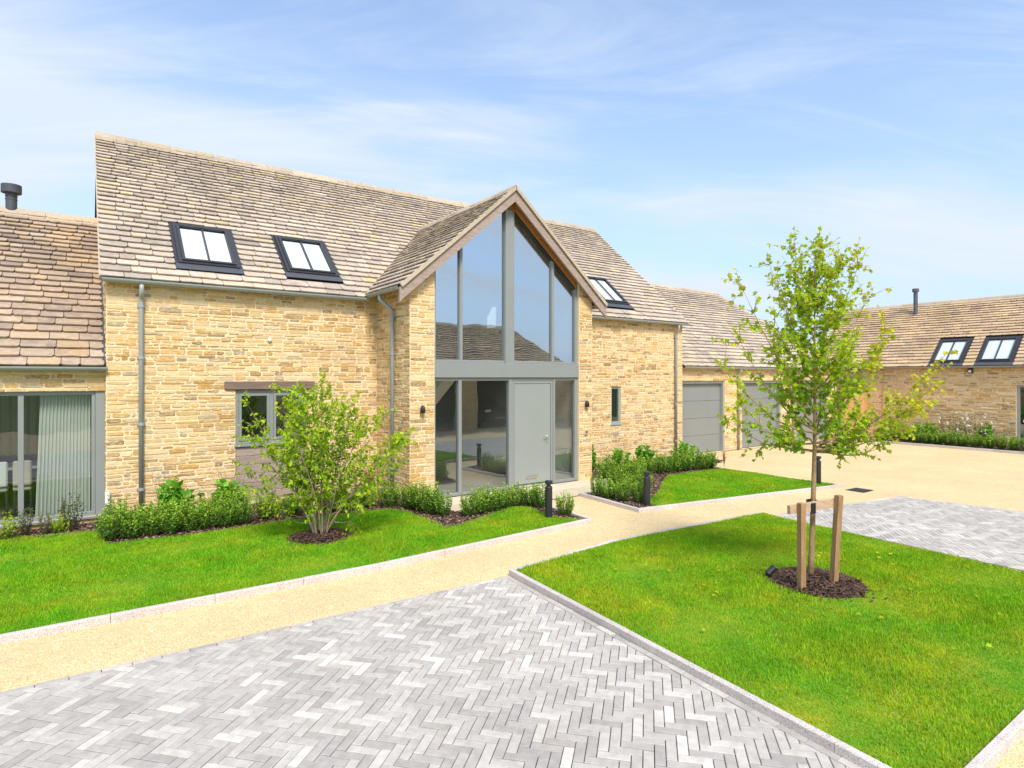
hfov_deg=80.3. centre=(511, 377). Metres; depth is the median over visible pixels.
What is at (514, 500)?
hedge shrub
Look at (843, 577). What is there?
bark chips
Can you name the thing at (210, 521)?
hedge shrub
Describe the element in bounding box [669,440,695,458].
broad leaf plant
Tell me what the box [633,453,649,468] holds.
hedge shrub
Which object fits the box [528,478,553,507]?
hedge shrub
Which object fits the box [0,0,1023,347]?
sky
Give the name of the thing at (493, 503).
hedge shrub
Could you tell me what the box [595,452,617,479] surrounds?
hedge shrub
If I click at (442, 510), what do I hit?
hedge shrub
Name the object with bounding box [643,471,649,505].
bollard light
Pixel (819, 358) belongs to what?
maple tree
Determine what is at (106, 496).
cable box
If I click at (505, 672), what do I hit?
herringbone paving
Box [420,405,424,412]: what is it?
wall light
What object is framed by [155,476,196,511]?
broad leaf plant
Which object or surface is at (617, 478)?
hedge shrub
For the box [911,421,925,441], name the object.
hedge shrub
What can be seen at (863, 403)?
slat gate
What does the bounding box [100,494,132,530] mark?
hedge shrub
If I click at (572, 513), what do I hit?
kerb
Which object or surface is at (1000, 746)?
kerb
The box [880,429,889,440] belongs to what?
hedge shrub
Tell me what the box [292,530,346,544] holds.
mulch ring
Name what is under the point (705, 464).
hedge shrub
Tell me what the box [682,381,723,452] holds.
garage door
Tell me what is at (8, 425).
roller blind
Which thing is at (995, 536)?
visitor paving
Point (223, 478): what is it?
dry stems
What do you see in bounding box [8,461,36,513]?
dining table
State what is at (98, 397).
sliding window
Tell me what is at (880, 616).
fallen leaves
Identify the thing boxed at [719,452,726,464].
sedge
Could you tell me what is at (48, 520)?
shrub
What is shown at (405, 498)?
hedge shrub
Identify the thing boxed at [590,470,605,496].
hedge shrub
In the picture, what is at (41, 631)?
kerb
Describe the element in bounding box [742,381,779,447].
garage door
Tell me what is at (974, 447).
bark chips
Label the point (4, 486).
dining chair
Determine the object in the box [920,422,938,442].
hedge shrub
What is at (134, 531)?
hedge shrub
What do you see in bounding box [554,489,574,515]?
hedge shrub
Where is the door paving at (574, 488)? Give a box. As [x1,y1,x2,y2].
[444,480,606,510]
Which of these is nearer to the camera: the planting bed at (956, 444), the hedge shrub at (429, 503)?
the hedge shrub at (429, 503)
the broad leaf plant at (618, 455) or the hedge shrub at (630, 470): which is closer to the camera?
the hedge shrub at (630, 470)
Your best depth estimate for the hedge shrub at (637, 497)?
10.90 m
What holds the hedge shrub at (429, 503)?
on the planting bed at (255, 522)
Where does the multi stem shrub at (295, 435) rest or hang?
on the lawn at (139, 578)
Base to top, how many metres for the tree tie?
0.112 m
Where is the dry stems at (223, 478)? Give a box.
[190,457,248,492]
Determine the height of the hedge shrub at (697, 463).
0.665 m
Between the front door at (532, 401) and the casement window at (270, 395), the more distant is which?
the front door at (532, 401)
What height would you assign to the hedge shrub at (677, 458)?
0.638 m
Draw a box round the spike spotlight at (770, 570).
[765,565,776,576]
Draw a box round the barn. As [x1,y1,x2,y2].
[826,294,1023,445]
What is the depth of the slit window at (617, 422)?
16.17 m
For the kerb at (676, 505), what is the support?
on the driveway
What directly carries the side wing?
on the ground
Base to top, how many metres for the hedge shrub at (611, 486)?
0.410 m
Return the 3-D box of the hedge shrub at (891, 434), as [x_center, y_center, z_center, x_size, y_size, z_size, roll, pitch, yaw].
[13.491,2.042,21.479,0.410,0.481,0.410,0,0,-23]
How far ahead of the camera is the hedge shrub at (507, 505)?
10.44 m
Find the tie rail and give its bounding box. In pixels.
[787,498,833,514]
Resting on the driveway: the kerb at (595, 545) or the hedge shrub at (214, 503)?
the kerb at (595, 545)
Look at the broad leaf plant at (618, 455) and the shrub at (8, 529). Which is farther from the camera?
the broad leaf plant at (618, 455)
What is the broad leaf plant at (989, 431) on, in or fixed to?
on the planting bed at (956, 444)
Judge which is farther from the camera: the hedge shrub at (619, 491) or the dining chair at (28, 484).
the hedge shrub at (619, 491)
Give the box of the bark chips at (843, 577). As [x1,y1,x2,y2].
[751,564,894,601]
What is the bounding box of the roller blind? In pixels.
[0,395,39,455]
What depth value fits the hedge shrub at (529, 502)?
10.56 m
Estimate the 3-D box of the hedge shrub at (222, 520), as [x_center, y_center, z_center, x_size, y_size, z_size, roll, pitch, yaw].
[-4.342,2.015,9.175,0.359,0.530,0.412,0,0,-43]
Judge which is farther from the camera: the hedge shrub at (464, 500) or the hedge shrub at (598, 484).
the hedge shrub at (598, 484)
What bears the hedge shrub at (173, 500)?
on the planting bed at (255, 522)
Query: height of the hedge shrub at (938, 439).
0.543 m
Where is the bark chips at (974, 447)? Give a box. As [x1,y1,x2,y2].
[885,440,1023,451]
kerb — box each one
[0,518,592,644]
[509,569,891,767]
[512,512,762,569]
[552,506,589,518]
[579,484,841,512]
[871,440,1023,453]
[964,709,1023,767]
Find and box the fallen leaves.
[615,537,1007,648]
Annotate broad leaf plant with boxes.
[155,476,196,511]
[207,479,244,507]
[592,444,596,472]
[604,447,630,469]
[634,443,655,461]
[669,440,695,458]
[915,421,941,439]
[977,423,993,444]
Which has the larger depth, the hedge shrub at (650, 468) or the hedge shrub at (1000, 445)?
the hedge shrub at (1000, 445)
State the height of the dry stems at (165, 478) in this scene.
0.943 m
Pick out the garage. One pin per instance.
(708, 391)
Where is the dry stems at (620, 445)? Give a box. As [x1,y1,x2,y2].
[611,434,634,461]
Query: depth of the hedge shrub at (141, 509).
8.85 m
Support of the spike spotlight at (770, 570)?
on the lawn at (833, 721)
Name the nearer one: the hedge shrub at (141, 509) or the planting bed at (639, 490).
the hedge shrub at (141, 509)
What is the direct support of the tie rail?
attached to the tree stake at (836, 538)
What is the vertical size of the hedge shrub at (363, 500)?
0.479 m
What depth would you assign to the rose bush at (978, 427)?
20.09 m
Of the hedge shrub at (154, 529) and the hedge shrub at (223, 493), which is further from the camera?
the hedge shrub at (223, 493)
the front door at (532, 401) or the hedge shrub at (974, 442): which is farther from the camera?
the hedge shrub at (974, 442)
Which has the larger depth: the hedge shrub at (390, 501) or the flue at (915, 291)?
the flue at (915, 291)
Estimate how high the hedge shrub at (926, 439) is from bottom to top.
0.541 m
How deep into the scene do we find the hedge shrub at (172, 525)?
8.72 m
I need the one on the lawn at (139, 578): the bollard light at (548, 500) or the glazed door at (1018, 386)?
the bollard light at (548, 500)
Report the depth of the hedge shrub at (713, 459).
15.02 m
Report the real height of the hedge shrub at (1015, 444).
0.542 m
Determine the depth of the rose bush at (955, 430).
20.66 m
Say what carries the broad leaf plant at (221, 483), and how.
on the planting bed at (255, 522)
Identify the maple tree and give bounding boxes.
[711,226,958,576]
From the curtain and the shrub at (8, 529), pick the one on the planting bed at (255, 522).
the shrub at (8, 529)
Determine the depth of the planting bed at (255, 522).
9.59 m
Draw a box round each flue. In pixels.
[0,183,21,209]
[912,288,918,315]
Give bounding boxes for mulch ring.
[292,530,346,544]
[764,569,865,597]
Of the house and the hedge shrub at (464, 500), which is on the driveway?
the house
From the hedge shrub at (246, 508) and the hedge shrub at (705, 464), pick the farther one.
the hedge shrub at (705, 464)
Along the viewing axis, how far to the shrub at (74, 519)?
8.94 m
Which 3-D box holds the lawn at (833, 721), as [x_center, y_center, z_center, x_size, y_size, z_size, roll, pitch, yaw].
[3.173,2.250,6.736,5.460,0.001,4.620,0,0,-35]
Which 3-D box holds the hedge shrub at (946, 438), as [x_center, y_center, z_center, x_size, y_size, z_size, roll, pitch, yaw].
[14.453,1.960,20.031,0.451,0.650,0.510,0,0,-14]
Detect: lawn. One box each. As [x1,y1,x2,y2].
[0,510,562,631]
[521,517,1023,767]
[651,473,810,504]
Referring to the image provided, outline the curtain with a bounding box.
[35,395,91,515]
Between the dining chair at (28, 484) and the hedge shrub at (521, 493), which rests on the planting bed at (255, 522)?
the hedge shrub at (521, 493)
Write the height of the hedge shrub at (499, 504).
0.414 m
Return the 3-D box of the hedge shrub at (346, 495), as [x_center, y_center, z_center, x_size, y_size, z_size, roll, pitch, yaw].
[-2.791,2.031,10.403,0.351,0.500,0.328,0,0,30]
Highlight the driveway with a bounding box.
[0,436,1023,767]
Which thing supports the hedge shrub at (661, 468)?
on the planting bed at (639, 490)
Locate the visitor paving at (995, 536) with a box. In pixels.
[774,496,1023,570]
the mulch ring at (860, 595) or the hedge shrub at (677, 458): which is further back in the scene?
the hedge shrub at (677, 458)
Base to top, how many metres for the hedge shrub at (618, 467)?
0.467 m
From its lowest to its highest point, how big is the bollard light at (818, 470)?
0.636 m
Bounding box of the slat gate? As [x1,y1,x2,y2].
[841,387,866,435]
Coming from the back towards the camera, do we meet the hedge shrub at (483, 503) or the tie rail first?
the hedge shrub at (483, 503)
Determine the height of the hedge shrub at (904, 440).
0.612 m
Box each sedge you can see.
[358,467,382,487]
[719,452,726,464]
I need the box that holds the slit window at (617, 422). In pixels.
[611,387,621,425]
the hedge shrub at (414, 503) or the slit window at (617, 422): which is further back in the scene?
the slit window at (617, 422)
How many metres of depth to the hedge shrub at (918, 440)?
20.81 m
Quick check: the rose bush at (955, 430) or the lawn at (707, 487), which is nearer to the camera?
the lawn at (707, 487)
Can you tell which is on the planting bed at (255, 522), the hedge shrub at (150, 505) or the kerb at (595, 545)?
the hedge shrub at (150, 505)
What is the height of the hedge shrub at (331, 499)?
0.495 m
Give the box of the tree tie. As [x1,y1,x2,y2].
[806,499,817,513]
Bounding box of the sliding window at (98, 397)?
[0,391,104,528]
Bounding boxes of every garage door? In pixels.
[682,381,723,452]
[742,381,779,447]
[796,380,826,440]
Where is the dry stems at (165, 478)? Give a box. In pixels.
[151,464,186,502]
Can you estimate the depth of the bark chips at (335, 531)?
8.43 m
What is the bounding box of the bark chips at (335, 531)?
[286,524,356,547]
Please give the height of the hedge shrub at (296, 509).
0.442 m
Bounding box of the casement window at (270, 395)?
[234,390,303,446]
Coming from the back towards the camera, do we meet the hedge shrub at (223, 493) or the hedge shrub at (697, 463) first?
the hedge shrub at (697, 463)
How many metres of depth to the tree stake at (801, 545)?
6.39 m
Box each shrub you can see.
[0,510,21,539]
[11,507,35,534]
[38,512,52,533]
[49,511,69,532]
[58,489,86,530]
[93,503,131,540]
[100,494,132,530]
[115,505,151,538]
[127,501,153,528]
[138,502,166,536]
[147,494,175,525]
[153,504,185,534]
[165,495,187,527]
[174,495,206,531]
[183,487,212,523]
[192,499,219,528]
[202,492,227,521]
[211,494,237,526]
[215,479,248,514]
[225,494,256,524]
[227,368,417,535]
[254,489,276,519]
[278,491,301,516]
[300,483,319,513]
[322,484,344,511]
[338,481,359,509]
[357,488,377,507]
[378,479,400,506]
[396,481,417,508]
[407,478,430,511]
[417,481,447,513]
[433,488,452,515]
[459,486,483,516]
[467,487,491,513]
[476,482,498,511]
[487,488,505,510]
[494,482,514,508]
[501,487,520,506]
[509,482,527,506]
[521,482,541,506]
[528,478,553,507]
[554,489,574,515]
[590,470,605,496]
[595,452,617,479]
[602,478,618,498]
[605,465,624,489]
[613,462,625,477]
[615,476,632,501]
[621,472,636,491]
[622,457,642,481]
[629,456,645,476]
[630,480,643,502]
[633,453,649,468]
[633,466,652,489]
[644,456,656,474]
[651,451,666,473]
[661,454,678,472]
[671,446,686,471]
[678,450,694,470]
[687,445,704,469]
[696,451,712,468]
[704,448,718,468]
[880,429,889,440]
[887,429,900,440]
[898,428,910,441]
[909,431,924,442]
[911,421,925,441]
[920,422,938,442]
[920,430,932,443]
[929,430,942,444]
[941,428,957,445]
[952,431,971,446]
[966,431,983,447]
[980,434,995,448]
[994,432,1008,449]
[1004,434,1023,450]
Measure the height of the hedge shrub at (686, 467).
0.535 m
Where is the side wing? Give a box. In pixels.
[0,206,107,531]
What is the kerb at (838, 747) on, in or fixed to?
on the driveway
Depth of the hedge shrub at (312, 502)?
10.03 m
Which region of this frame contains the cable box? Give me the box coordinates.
[105,492,109,518]
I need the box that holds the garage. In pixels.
[650,284,835,453]
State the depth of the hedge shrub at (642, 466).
13.21 m
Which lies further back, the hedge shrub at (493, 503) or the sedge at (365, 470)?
the sedge at (365, 470)
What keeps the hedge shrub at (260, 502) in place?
on the planting bed at (255, 522)
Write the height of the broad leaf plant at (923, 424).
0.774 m
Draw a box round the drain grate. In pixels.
[847,488,872,492]
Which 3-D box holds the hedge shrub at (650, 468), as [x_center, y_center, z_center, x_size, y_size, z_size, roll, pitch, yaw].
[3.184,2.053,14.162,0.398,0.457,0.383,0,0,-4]
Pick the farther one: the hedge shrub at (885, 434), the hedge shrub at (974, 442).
the hedge shrub at (885, 434)
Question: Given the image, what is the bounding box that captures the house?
[94,131,689,513]
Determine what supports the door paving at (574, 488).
on the driveway
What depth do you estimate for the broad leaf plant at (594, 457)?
14.15 m
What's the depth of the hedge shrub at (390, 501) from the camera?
10.55 m
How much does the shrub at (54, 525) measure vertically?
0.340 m
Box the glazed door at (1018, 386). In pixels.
[1017,385,1023,445]
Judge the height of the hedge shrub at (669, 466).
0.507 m
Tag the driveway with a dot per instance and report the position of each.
(968, 476)
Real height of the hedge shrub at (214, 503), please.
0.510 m
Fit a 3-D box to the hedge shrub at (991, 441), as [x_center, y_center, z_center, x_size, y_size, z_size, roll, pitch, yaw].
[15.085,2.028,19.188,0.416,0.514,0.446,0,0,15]
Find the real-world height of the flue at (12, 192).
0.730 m
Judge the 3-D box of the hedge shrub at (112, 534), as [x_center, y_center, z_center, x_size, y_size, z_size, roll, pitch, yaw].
[-5.536,2.006,8.415,0.419,0.555,0.449,0,0,29]
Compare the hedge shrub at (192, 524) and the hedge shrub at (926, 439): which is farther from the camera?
the hedge shrub at (926, 439)
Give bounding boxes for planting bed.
[2,491,573,542]
[593,458,722,507]
[889,437,1023,451]
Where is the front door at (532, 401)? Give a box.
[512,381,552,487]
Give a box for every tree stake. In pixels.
[797,502,805,589]
[829,495,842,583]
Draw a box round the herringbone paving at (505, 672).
[0,576,860,767]
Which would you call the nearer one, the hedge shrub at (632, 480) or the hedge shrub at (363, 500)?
the hedge shrub at (363, 500)
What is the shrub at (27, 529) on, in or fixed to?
on the planting bed at (255, 522)
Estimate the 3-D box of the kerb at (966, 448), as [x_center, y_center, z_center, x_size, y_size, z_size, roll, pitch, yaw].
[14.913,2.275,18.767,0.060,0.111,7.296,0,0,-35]
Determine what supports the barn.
on the ground
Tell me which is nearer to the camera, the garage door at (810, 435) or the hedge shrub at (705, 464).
the hedge shrub at (705, 464)
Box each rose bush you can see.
[938,408,968,439]
[963,413,995,445]
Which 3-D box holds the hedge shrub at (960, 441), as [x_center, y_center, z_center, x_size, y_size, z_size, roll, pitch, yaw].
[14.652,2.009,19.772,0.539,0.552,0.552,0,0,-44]
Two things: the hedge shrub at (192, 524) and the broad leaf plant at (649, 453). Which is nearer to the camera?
the hedge shrub at (192, 524)
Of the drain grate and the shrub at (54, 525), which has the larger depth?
the drain grate
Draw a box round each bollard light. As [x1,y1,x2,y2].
[545,480,551,517]
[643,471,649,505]
[816,456,820,484]
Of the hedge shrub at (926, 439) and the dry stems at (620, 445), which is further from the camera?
the hedge shrub at (926, 439)
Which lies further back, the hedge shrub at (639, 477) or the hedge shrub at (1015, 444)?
the hedge shrub at (1015, 444)
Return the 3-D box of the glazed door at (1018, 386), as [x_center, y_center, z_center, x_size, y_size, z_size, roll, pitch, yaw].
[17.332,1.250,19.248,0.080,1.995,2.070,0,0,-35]
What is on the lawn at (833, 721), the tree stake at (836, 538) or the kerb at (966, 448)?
the tree stake at (836, 538)
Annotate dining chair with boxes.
[0,462,8,518]
[13,460,32,518]
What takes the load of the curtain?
hanging from the side wing
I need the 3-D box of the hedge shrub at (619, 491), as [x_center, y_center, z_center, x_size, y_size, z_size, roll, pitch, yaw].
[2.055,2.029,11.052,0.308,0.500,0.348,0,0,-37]

